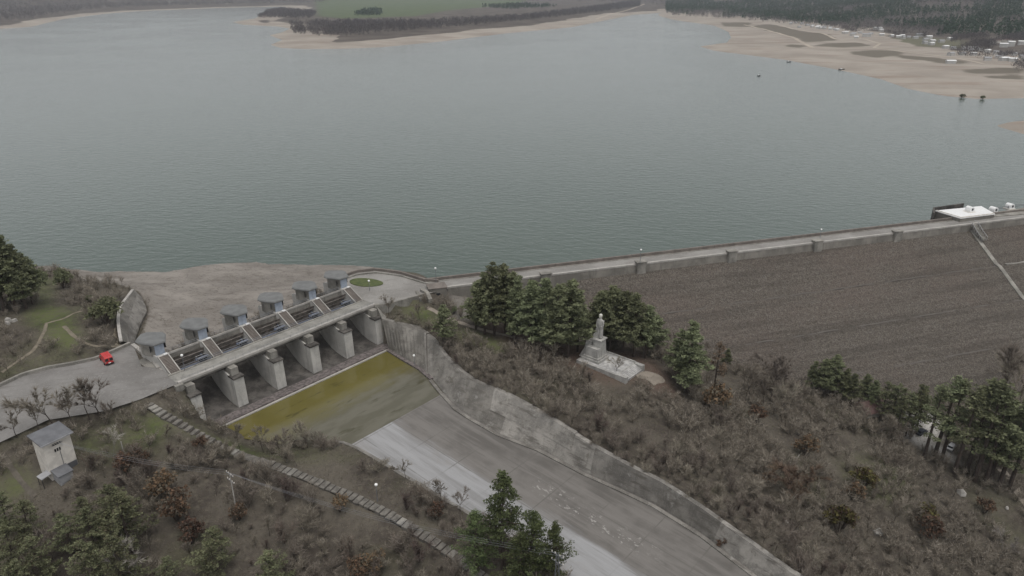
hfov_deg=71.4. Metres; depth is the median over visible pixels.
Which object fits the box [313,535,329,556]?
bare shrub
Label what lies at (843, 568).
bare shrub
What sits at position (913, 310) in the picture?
dam
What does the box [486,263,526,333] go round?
pine tree
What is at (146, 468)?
bare shrub
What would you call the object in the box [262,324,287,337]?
gate winch
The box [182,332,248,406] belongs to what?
spillway pier
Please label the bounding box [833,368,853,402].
pine tree
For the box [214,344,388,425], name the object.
stone apron
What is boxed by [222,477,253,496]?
bare shrub
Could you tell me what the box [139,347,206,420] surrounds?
spillway pier
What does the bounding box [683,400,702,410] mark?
bare tree
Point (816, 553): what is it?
bare shrub
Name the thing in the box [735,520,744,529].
bare shrub
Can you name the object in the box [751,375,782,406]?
bare tree
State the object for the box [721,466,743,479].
bare shrub
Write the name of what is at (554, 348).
bare tree
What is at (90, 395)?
bare tree
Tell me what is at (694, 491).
bare shrub
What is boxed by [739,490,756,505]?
bare shrub
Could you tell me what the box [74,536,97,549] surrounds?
bare shrub
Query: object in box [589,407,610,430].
bare shrub
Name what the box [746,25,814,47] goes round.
dirt track
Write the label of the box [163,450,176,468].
bare shrub
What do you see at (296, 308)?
catwalk beam
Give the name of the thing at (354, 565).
rust bush
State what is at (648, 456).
bare tree
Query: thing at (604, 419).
bare shrub
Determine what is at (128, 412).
bare tree
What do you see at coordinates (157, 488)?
rust bush
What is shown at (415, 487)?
bare shrub
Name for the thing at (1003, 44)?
cabin
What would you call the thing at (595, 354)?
monument
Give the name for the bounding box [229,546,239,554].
bare shrub
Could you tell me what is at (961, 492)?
boulder
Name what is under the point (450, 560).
bare shrub
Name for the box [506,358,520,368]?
bare tree
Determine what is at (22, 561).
bare shrub
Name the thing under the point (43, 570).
young pine
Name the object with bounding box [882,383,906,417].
pine tree
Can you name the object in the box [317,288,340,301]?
catwalk beam
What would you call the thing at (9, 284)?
pine tree
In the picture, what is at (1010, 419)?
pine tree
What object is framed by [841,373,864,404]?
pine tree
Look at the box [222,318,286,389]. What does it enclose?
spillway pier
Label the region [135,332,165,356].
hoist house
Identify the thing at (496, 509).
pine tree
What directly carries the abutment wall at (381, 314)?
on the ground at (174, 300)
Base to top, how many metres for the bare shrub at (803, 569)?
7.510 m
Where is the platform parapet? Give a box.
[347,268,438,283]
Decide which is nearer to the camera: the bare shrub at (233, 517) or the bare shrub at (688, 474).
the bare shrub at (233, 517)
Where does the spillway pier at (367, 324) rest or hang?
on the ground at (174, 300)
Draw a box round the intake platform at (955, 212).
[930,203,1023,221]
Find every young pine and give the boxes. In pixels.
[0,491,18,526]
[0,524,32,565]
[0,551,27,575]
[0,557,33,575]
[5,499,47,537]
[17,534,63,575]
[46,512,77,554]
[63,539,115,575]
[67,497,96,527]
[73,506,108,548]
[87,483,139,533]
[89,490,159,553]
[97,532,149,575]
[150,555,189,575]
[182,525,235,575]
[254,549,295,575]
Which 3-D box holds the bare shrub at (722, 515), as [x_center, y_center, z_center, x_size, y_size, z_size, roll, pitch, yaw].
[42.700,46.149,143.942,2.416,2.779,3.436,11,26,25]
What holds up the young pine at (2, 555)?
on the ground at (174, 300)
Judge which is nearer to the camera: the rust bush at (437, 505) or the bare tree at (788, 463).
the rust bush at (437, 505)
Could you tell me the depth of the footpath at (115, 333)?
197.98 m
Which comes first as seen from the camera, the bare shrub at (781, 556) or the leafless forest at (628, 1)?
the bare shrub at (781, 556)
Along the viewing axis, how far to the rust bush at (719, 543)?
142.93 m
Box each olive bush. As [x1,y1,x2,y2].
[822,504,859,534]
[848,466,880,490]
[918,502,939,521]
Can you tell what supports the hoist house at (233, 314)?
on the spillway pier at (269, 365)
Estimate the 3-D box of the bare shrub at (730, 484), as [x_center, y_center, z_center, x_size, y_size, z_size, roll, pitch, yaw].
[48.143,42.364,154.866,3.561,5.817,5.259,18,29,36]
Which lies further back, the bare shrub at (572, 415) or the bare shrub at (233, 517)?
the bare shrub at (572, 415)
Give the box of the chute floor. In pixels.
[352,393,757,575]
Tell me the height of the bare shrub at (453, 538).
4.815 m
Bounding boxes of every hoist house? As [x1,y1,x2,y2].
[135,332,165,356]
[179,318,208,340]
[220,304,247,326]
[257,292,283,312]
[292,281,317,300]
[324,270,348,289]
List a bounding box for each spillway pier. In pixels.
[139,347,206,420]
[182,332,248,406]
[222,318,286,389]
[258,305,321,372]
[291,293,354,357]
[323,282,382,344]
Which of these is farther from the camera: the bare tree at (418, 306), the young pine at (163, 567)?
the bare tree at (418, 306)
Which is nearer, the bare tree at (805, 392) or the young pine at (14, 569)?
the young pine at (14, 569)
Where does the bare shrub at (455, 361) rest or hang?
on the ground at (174, 300)
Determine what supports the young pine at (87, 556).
on the ground at (174, 300)
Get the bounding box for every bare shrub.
[0,548,39,575]
[23,526,58,562]
[41,523,59,538]
[51,507,60,516]
[60,486,68,497]
[64,531,78,543]
[68,476,80,488]
[68,485,88,500]
[69,467,100,488]
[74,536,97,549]
[76,450,107,471]
[93,488,105,498]
[107,464,134,487]
[114,463,145,492]
[115,436,148,467]
[129,476,153,501]
[129,496,143,511]
[131,555,162,575]
[132,454,161,478]
[132,521,156,537]
[141,496,164,511]
[148,511,157,521]
[156,492,166,498]
[162,440,172,454]
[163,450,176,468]
[166,480,177,491]
[172,453,200,470]
[176,445,189,461]
[185,448,209,462]
[187,473,200,484]
[195,443,219,467]
[202,440,220,459]
[211,438,237,458]
[214,474,223,482]
[216,515,231,530]
[218,458,230,468]
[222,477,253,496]
[224,508,240,519]
[228,478,260,507]
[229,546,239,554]
[233,450,245,462]
[237,465,252,483]
[248,458,259,476]
[249,455,280,481]
[251,535,256,544]
[251,569,260,575]
[257,481,275,506]
[260,539,268,548]
[265,548,290,567]
[270,513,296,543]
[271,472,288,486]
[274,440,292,461]
[274,473,306,501]
[275,503,287,514]
[280,558,288,570]
[281,554,311,575]
[285,535,308,564]
[291,501,320,531]
[294,532,316,548]
[295,439,306,448]
[295,503,308,516]
[297,553,307,564]
[299,478,317,505]
[299,559,326,575]
[307,429,325,444]
[311,436,328,449]
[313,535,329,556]
[315,503,326,514]
[317,523,330,536]
[323,553,344,572]
[326,436,341,447]
[332,569,354,575]
[333,532,357,560]
[333,533,345,551]
[356,458,365,471]
[359,542,371,550]
[366,456,389,471]
[367,552,381,575]
[376,549,391,568]
[382,529,411,553]
[396,487,415,508]
[396,559,406,566]
[399,547,415,567]
[401,520,418,539]
[405,478,430,497]
[406,525,437,562]
[409,501,420,516]
[413,483,431,506]
[415,568,426,575]
[419,487,442,506]
[421,505,429,516]
[428,548,441,559]
[435,493,449,508]
[438,519,451,534]
[441,523,467,542]
[443,344,452,354]
[443,550,463,575]
[448,512,458,522]
[451,353,458,363]
[471,370,481,378]
[486,374,495,382]
[497,532,527,553]
[498,545,509,569]
[509,383,517,393]
[538,397,563,417]
[540,397,557,411]
[565,398,583,421]
[565,416,576,427]
[574,424,586,432]
[583,419,594,431]
[588,432,601,443]
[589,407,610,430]
[594,411,608,429]
[599,417,615,433]
[601,425,621,448]
[619,428,636,449]
[619,451,634,459]
[627,424,652,443]
[637,445,649,459]
[642,462,653,472]
[646,440,661,456]
[650,459,666,474]
[651,450,673,465]
[663,448,683,472]
[670,443,688,457]
[673,456,693,472]
[673,473,684,482]
[681,452,698,468]
[681,467,697,479]
[685,443,702,459]
[687,446,714,469]
[688,482,704,494]
[691,459,703,474]
[691,476,710,484]
[701,482,714,501]
[708,494,729,509]
[711,481,726,494]
[715,469,724,478]
[718,509,725,518]
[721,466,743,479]
[723,502,738,517]
[725,471,743,492]
[732,476,767,494]
[734,500,744,509]
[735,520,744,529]
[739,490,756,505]
[740,504,759,520]
[743,525,764,537]
[747,513,762,528]
[751,501,760,512]
[754,494,766,511]
[757,505,779,528]
[761,494,787,514]
[767,520,778,530]
[773,548,784,558]
[782,557,796,567]
[784,527,804,550]
[787,546,804,559]
[789,550,820,575]
[796,530,805,541]
[796,549,816,568]
[798,540,829,567]
[811,538,827,558]
[815,560,831,574]
[818,543,831,559]
[823,546,845,562]
[838,562,846,575]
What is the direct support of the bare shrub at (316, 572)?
on the ground at (174, 300)
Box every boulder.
[873,528,882,535]
[956,489,966,496]
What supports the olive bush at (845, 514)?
on the ground at (174, 300)
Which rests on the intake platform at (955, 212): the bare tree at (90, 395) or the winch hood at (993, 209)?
the winch hood at (993, 209)
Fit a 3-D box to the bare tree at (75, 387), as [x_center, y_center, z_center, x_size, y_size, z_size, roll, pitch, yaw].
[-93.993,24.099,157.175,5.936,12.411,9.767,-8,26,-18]
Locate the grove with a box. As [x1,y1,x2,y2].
[833,23,1023,68]
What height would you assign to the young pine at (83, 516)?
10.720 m
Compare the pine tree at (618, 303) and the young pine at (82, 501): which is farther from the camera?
the pine tree at (618, 303)
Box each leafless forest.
[0,0,324,19]
[325,0,688,4]
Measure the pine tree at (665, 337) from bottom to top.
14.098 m
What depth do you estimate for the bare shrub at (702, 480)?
153.11 m
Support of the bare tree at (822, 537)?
on the ground at (174, 300)
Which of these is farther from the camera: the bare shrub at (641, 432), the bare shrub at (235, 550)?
the bare shrub at (641, 432)
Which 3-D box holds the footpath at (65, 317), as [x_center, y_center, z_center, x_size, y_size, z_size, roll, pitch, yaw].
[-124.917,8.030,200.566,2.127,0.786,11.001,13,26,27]
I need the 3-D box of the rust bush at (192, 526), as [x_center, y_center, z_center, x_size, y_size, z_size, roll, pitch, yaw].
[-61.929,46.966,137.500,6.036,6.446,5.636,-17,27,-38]
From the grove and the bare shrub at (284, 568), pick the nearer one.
the bare shrub at (284, 568)
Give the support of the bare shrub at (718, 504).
on the ground at (174, 300)
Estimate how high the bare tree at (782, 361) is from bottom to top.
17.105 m
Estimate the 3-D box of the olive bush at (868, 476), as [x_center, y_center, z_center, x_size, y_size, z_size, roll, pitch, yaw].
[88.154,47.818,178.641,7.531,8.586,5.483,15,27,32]
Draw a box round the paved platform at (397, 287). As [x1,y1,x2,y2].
[347,271,451,303]
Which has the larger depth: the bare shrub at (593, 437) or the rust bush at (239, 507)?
the bare shrub at (593, 437)
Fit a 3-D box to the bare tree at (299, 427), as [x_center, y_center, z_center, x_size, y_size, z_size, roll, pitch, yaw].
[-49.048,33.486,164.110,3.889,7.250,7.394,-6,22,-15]
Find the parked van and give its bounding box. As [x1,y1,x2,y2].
[99,351,113,364]
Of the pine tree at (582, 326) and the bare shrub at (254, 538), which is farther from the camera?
the pine tree at (582, 326)
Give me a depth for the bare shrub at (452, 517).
141.91 m
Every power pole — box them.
[226,470,235,502]
[551,550,563,575]
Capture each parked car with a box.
[914,428,927,435]
[946,442,956,451]
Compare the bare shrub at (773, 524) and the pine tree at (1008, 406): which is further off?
the pine tree at (1008, 406)
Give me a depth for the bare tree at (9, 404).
150.80 m
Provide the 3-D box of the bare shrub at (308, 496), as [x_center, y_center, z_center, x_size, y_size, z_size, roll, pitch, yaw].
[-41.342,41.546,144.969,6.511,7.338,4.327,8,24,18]
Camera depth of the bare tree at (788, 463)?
170.80 m
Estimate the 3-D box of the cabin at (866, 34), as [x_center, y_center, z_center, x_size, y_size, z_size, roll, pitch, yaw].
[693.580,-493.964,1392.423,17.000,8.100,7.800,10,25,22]
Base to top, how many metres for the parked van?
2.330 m
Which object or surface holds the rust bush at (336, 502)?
on the ground at (174, 300)
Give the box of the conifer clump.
[354,1,556,15]
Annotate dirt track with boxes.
[596,4,643,18]
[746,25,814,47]
[775,24,890,44]
[840,48,919,49]
[873,44,984,63]
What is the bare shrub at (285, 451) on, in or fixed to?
on the ground at (174, 300)
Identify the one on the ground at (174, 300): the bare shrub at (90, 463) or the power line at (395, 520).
the bare shrub at (90, 463)
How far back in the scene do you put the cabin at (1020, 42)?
1139.18 m
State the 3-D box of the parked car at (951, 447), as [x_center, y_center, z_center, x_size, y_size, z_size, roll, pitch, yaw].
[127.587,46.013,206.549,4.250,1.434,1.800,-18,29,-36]
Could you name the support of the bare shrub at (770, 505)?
on the ground at (174, 300)
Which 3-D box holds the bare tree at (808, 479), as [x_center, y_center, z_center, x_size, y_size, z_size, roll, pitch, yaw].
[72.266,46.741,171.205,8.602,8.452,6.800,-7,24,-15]
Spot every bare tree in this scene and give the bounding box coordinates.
[0,384,56,423]
[0,405,25,437]
[12,398,44,429]
[47,384,75,423]
[53,373,109,418]
[68,375,90,419]
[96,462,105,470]
[98,399,117,419]
[102,424,123,455]
[102,536,146,574]
[119,398,141,425]
[140,534,159,550]
[177,540,198,556]
[204,479,221,495]
[226,423,244,447]
[247,425,268,452]
[261,513,272,535]
[269,426,289,457]
[292,418,307,447]
[377,294,394,315]
[390,458,413,476]
[411,303,428,320]
[431,478,447,504]
[432,508,447,525]
[452,485,468,504]
[466,351,481,360]
[471,333,486,350]
[497,342,505,353]
[498,347,514,361]
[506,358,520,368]
[535,367,546,382]
[542,343,559,356]
[584,371,594,387]
[607,356,624,368]
[629,388,645,411]
[638,452,652,466]
[651,346,667,362]
[659,434,672,450]
[667,328,676,338]
[673,439,698,460]
[683,380,698,401]
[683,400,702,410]
[701,340,712,348]
[713,424,740,447]
[714,412,730,428]
[725,491,743,507]
[735,445,757,468]
[735,475,761,496]
[738,358,765,395]
[746,358,774,392]
[747,348,795,399]
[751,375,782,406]
[751,463,778,485]
[754,517,788,541]
[765,525,795,549]
[767,358,795,403]
[767,456,802,506]
[770,380,806,415]
[776,455,796,473]
[779,477,810,512]
[784,518,813,538]
[785,509,809,528]
[799,386,809,394]
[799,393,812,404]
[799,462,832,489]
[804,525,832,544]
[839,527,860,552]
[845,535,872,558]
[872,427,886,434]
[876,476,897,501]
[881,413,904,440]
[887,413,912,450]
[887,496,912,523]
[893,546,908,564]
[928,563,942,575]
[949,477,967,496]
[962,538,979,555]
[988,525,1020,559]
[991,352,1023,365]
[995,339,1023,385]
[996,360,1023,399]
[1007,545,1023,558]
[1013,355,1023,399]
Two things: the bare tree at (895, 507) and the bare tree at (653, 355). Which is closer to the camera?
the bare tree at (895, 507)
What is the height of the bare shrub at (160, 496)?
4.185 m
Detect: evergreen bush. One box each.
[36,271,48,284]
[52,267,74,287]
[82,295,123,323]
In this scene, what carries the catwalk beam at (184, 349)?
on the spillway pier at (229, 381)
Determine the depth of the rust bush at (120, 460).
146.56 m
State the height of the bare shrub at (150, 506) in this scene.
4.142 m
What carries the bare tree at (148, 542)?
on the ground at (174, 300)
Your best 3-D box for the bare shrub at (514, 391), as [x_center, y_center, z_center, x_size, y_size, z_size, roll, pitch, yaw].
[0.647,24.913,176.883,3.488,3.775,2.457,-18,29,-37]
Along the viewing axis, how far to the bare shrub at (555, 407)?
169.14 m
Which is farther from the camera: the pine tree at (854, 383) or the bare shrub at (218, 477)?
the pine tree at (854, 383)
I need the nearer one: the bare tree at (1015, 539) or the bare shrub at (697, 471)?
the bare shrub at (697, 471)
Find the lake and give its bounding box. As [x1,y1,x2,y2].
[0,7,1023,277]
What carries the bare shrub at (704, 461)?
on the ground at (174, 300)
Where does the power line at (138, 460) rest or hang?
attached to the transformer tower
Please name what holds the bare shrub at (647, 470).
on the ground at (174, 300)
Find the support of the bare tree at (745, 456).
on the ground at (174, 300)
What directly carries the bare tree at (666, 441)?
on the ground at (174, 300)
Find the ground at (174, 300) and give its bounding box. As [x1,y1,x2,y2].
[0,0,1023,575]
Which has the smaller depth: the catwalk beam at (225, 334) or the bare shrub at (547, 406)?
the bare shrub at (547, 406)
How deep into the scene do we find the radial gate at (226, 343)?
191.37 m
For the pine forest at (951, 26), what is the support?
on the ground at (174, 300)
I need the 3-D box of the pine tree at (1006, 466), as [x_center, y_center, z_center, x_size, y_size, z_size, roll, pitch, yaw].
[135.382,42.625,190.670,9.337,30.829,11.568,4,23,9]
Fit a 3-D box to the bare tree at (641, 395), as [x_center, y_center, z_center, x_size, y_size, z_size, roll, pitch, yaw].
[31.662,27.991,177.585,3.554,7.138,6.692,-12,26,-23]
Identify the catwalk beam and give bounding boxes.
[166,338,199,357]
[208,324,239,341]
[247,311,275,326]
[283,298,309,313]
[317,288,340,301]
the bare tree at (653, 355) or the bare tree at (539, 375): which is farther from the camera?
the bare tree at (653, 355)
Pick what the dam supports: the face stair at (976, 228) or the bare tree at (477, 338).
the face stair at (976, 228)
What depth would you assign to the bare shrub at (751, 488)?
157.13 m
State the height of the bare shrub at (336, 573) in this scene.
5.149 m
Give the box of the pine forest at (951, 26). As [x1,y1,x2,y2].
[665,0,1023,34]
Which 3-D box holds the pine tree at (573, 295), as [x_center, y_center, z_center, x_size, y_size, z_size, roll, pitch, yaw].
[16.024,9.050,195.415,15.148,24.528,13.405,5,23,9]
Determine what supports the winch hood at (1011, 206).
on the intake platform at (955, 212)
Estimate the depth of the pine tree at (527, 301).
196.68 m
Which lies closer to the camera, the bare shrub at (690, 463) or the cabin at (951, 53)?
the bare shrub at (690, 463)
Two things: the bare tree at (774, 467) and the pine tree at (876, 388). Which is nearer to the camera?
the bare tree at (774, 467)
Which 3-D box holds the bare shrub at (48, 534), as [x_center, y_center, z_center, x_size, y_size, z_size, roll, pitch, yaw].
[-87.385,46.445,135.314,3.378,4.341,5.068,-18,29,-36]
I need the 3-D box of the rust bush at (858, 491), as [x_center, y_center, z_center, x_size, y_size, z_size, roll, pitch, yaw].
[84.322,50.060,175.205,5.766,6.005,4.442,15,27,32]
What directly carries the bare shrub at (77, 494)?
on the ground at (174, 300)
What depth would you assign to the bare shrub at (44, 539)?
132.09 m
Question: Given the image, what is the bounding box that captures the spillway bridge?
[167,299,374,383]
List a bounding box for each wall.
[0,342,130,386]
[116,289,146,343]
[131,343,159,368]
[139,358,184,391]
[336,440,567,575]
[374,305,385,342]
[375,293,424,312]
[382,318,802,575]
[415,288,431,302]
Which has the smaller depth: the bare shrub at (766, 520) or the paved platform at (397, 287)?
the bare shrub at (766, 520)
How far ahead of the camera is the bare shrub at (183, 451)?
153.31 m
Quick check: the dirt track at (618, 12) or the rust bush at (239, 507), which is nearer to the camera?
the rust bush at (239, 507)
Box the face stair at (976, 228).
[970,220,1023,300]
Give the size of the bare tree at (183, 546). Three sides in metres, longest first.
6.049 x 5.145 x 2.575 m
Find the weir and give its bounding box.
[193,319,383,419]
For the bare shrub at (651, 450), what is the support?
on the ground at (174, 300)
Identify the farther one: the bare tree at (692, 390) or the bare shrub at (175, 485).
the bare tree at (692, 390)
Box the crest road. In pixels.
[450,215,1023,284]
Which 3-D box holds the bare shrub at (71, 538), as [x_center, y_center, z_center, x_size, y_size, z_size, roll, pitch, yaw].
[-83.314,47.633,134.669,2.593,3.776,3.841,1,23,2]
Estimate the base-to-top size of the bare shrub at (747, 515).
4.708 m
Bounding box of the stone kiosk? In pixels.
[426,282,447,296]
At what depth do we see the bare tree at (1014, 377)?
220.19 m
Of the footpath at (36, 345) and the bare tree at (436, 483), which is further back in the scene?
the footpath at (36, 345)
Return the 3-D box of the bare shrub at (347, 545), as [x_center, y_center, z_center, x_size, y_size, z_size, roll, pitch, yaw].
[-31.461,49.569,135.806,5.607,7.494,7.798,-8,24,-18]
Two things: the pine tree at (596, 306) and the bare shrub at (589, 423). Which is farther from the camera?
the pine tree at (596, 306)
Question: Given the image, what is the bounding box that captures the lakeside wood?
[257,0,640,34]
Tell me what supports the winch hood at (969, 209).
on the intake platform at (955, 212)
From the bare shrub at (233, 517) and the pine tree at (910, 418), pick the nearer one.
the bare shrub at (233, 517)
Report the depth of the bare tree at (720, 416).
178.50 m
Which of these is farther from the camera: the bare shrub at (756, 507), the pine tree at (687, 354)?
the pine tree at (687, 354)
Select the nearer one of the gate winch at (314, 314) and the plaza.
the plaza
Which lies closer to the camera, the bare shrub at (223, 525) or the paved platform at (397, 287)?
the bare shrub at (223, 525)
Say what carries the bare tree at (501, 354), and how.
on the ground at (174, 300)
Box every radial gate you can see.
[172,347,203,367]
[215,332,243,351]
[255,318,279,336]
[290,306,313,322]
[324,294,345,309]
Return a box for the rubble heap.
[5,317,17,324]
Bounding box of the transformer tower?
[27,421,77,488]
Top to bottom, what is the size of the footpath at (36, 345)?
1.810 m
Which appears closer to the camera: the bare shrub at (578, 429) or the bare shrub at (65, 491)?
the bare shrub at (65, 491)
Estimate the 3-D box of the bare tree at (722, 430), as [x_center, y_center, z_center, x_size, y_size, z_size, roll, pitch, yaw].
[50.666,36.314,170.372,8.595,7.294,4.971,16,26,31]
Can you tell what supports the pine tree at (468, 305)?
on the ground at (174, 300)
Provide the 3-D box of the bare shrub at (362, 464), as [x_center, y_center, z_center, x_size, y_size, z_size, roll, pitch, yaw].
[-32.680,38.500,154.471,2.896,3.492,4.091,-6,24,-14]
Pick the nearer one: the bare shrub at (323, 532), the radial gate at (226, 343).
the bare shrub at (323, 532)
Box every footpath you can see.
[1,453,36,498]
[2,322,47,372]
[48,310,83,322]
[62,326,119,347]
[113,317,121,344]
[427,306,523,340]
[636,371,664,385]
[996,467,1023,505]
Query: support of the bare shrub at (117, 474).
on the ground at (174, 300)
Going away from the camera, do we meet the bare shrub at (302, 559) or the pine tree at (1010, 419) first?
the bare shrub at (302, 559)
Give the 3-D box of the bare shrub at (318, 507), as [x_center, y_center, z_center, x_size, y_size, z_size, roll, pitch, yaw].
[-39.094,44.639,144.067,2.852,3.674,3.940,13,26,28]
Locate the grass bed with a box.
[350,278,382,286]
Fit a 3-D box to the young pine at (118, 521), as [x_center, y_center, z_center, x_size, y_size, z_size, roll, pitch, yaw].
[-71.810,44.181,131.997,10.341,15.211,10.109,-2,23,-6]
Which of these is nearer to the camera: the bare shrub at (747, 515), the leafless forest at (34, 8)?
the bare shrub at (747, 515)
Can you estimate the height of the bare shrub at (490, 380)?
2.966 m
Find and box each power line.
[60,443,227,474]
[235,475,558,555]
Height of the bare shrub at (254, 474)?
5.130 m
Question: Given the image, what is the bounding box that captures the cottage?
[849,399,888,417]
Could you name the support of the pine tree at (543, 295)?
on the ground at (174, 300)
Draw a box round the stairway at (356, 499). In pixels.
[145,402,488,575]
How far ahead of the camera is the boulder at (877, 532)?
168.27 m
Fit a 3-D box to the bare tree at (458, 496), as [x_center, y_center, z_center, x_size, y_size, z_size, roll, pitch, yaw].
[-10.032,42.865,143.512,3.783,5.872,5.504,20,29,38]
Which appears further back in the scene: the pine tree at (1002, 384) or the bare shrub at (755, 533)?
the pine tree at (1002, 384)
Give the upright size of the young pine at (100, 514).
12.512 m
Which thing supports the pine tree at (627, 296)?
on the ground at (174, 300)
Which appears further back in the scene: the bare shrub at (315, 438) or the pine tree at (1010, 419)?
the pine tree at (1010, 419)
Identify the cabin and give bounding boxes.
[862,33,871,36]
[945,60,956,63]
[946,52,955,55]
[983,57,991,60]
[998,57,1007,60]
[999,43,1008,46]
[1007,41,1015,46]
[1008,57,1016,61]
[1017,40,1023,44]
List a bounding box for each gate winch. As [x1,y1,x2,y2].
[181,353,210,369]
[223,338,251,352]
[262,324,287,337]
[298,311,320,323]
[331,299,351,310]
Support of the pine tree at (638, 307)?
on the ground at (174, 300)
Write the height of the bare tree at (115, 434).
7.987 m
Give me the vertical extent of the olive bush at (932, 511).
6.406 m
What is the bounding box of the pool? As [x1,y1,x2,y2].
[227,352,443,444]
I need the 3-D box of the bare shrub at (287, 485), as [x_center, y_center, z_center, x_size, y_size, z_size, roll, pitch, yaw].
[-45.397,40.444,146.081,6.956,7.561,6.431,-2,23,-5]
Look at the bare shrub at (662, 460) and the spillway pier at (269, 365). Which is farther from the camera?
the spillway pier at (269, 365)
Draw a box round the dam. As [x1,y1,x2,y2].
[423,209,1023,400]
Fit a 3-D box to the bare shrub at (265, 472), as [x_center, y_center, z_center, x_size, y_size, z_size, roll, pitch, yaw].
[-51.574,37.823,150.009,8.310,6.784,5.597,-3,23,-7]
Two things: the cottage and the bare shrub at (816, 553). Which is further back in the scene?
the cottage
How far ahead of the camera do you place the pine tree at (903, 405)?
203.29 m
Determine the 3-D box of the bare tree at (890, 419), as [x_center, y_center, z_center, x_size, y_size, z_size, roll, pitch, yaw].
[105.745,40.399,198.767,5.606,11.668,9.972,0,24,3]
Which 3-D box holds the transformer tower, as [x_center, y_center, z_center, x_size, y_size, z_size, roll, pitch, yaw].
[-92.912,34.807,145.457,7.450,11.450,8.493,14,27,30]
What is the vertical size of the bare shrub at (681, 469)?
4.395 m
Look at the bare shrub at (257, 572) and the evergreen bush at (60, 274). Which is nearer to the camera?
the bare shrub at (257, 572)
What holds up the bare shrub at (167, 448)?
on the ground at (174, 300)
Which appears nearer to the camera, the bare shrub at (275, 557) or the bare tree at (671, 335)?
the bare shrub at (275, 557)
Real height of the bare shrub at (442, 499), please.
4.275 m
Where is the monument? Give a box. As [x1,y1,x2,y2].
[576,314,644,383]
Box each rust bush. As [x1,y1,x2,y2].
[111,449,136,474]
[130,447,149,462]
[143,467,177,496]
[155,483,191,520]
[175,513,205,543]
[191,435,209,446]
[228,499,247,520]
[330,493,348,511]
[346,553,370,575]
[360,548,385,570]
[427,501,444,518]
[702,379,734,409]
[716,538,726,546]
[747,402,768,422]
[791,431,820,457]
[841,479,867,500]
[915,510,946,539]
[976,496,997,513]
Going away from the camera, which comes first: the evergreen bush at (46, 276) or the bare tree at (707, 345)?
the bare tree at (707, 345)
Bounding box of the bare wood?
[664,0,1023,33]
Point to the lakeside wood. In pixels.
(337, 25)
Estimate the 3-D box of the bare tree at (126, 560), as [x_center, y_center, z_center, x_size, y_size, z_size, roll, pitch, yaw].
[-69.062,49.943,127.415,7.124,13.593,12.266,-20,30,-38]
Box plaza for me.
[0,345,178,441]
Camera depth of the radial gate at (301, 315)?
207.47 m
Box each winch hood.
[964,206,974,212]
[988,206,997,211]
[1003,203,1014,209]
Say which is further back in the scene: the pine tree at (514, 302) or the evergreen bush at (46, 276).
the evergreen bush at (46, 276)
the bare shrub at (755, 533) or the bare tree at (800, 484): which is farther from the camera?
the bare tree at (800, 484)
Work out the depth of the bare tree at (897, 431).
198.07 m
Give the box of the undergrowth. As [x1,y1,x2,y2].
[0,263,1023,575]
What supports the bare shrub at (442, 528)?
on the ground at (174, 300)
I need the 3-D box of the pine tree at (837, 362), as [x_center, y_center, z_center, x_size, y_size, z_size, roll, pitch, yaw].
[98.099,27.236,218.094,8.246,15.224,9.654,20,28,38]
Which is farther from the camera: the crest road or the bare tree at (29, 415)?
the crest road
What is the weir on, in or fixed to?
on the ground at (174, 300)
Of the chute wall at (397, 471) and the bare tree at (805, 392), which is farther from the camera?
the bare tree at (805, 392)
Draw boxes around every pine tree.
[0,234,34,310]
[0,243,44,308]
[0,245,28,310]
[19,253,47,303]
[431,304,459,345]
[449,509,501,575]
[460,280,482,329]
[464,271,498,334]
[470,261,508,335]
[477,469,530,570]
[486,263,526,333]
[489,530,537,575]
[493,271,525,335]
[499,509,551,575]
[500,275,528,343]
[514,279,540,348]
[524,277,555,353]
[530,520,578,575]
[538,283,583,358]
[541,278,596,357]
[559,292,593,351]
[584,291,614,338]
[596,284,627,351]
[609,290,645,351]
[614,288,629,342]
[615,292,650,356]
[632,304,664,358]
[641,314,670,352]
[662,328,692,382]
[672,319,714,394]
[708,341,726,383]
[720,348,732,365]
[805,360,821,388]
[810,358,836,391]
[821,354,846,394]
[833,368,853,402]
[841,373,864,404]
[854,373,873,398]
[863,380,882,404]
[876,381,894,418]
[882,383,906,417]
[887,396,908,432]
[889,389,914,418]
[892,391,919,435]
[906,384,931,427]
[910,385,931,418]
[919,384,953,458]
[922,375,969,456]
[933,378,979,459]
[947,384,990,474]
[958,377,1008,473]
[965,388,1023,485]
[967,378,1018,482]
[969,399,1023,480]
[996,399,1023,487]
[1006,423,1023,490]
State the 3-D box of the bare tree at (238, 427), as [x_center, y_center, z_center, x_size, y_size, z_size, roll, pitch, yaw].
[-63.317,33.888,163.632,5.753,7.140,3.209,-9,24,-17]
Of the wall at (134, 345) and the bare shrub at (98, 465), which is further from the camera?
the wall at (134, 345)
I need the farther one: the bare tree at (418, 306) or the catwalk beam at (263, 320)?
the bare tree at (418, 306)
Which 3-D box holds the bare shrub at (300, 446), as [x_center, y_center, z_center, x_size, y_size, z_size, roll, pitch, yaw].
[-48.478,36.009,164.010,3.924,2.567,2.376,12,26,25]
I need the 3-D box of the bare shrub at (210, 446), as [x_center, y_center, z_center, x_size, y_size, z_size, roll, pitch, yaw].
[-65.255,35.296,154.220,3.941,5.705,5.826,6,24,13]

